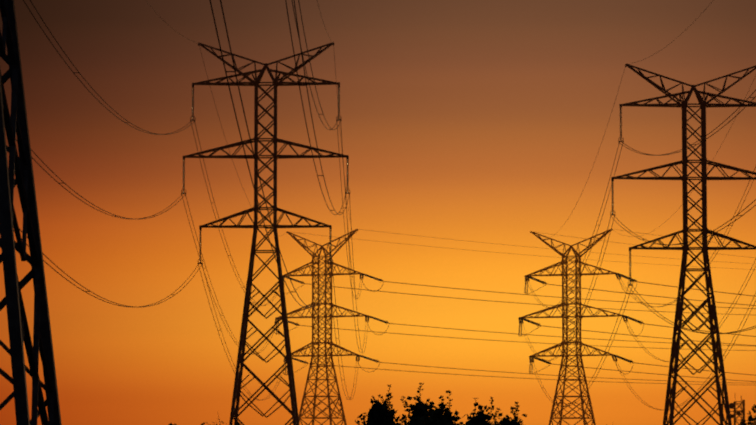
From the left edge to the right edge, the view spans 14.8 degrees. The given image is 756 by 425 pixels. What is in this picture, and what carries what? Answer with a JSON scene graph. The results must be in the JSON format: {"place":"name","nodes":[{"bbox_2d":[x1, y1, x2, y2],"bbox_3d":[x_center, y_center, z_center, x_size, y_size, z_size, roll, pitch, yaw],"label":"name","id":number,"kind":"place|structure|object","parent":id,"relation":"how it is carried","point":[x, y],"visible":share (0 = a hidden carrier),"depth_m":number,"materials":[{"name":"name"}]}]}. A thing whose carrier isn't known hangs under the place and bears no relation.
{"place":"outdoors","nodes":[
{"label":"outdoors","id":0,"kind":"place"},
{"bbox_2d":[0,0,755,424],"label":"sky","id":1,"kind":"structure","parent":0,"point":[478,121],"materials":[{"name":"orange"}]},
{"label":"ground","id":2,"kind":"structure","parent":0,"visible":0},
{"bbox_2d":[0,0,755,424],"bbox_3d":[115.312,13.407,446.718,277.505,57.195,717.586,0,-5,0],"label":"power lines","id":3,"kind":"object","parent":2,"relation":"on","point":[14,124],"visible":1,"depth_m":350.88,"materials":[{"name":"metal"}]},
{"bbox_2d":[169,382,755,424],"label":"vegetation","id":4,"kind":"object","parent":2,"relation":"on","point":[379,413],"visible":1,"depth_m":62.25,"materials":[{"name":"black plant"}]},
{"bbox_2d":[729,396,747,424],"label":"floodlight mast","id":5,"kind":"object","parent":2,"relation":"on","point":[733,406],"visible":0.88,"depth_m":448.28,"materials":[{"name":"metal"}]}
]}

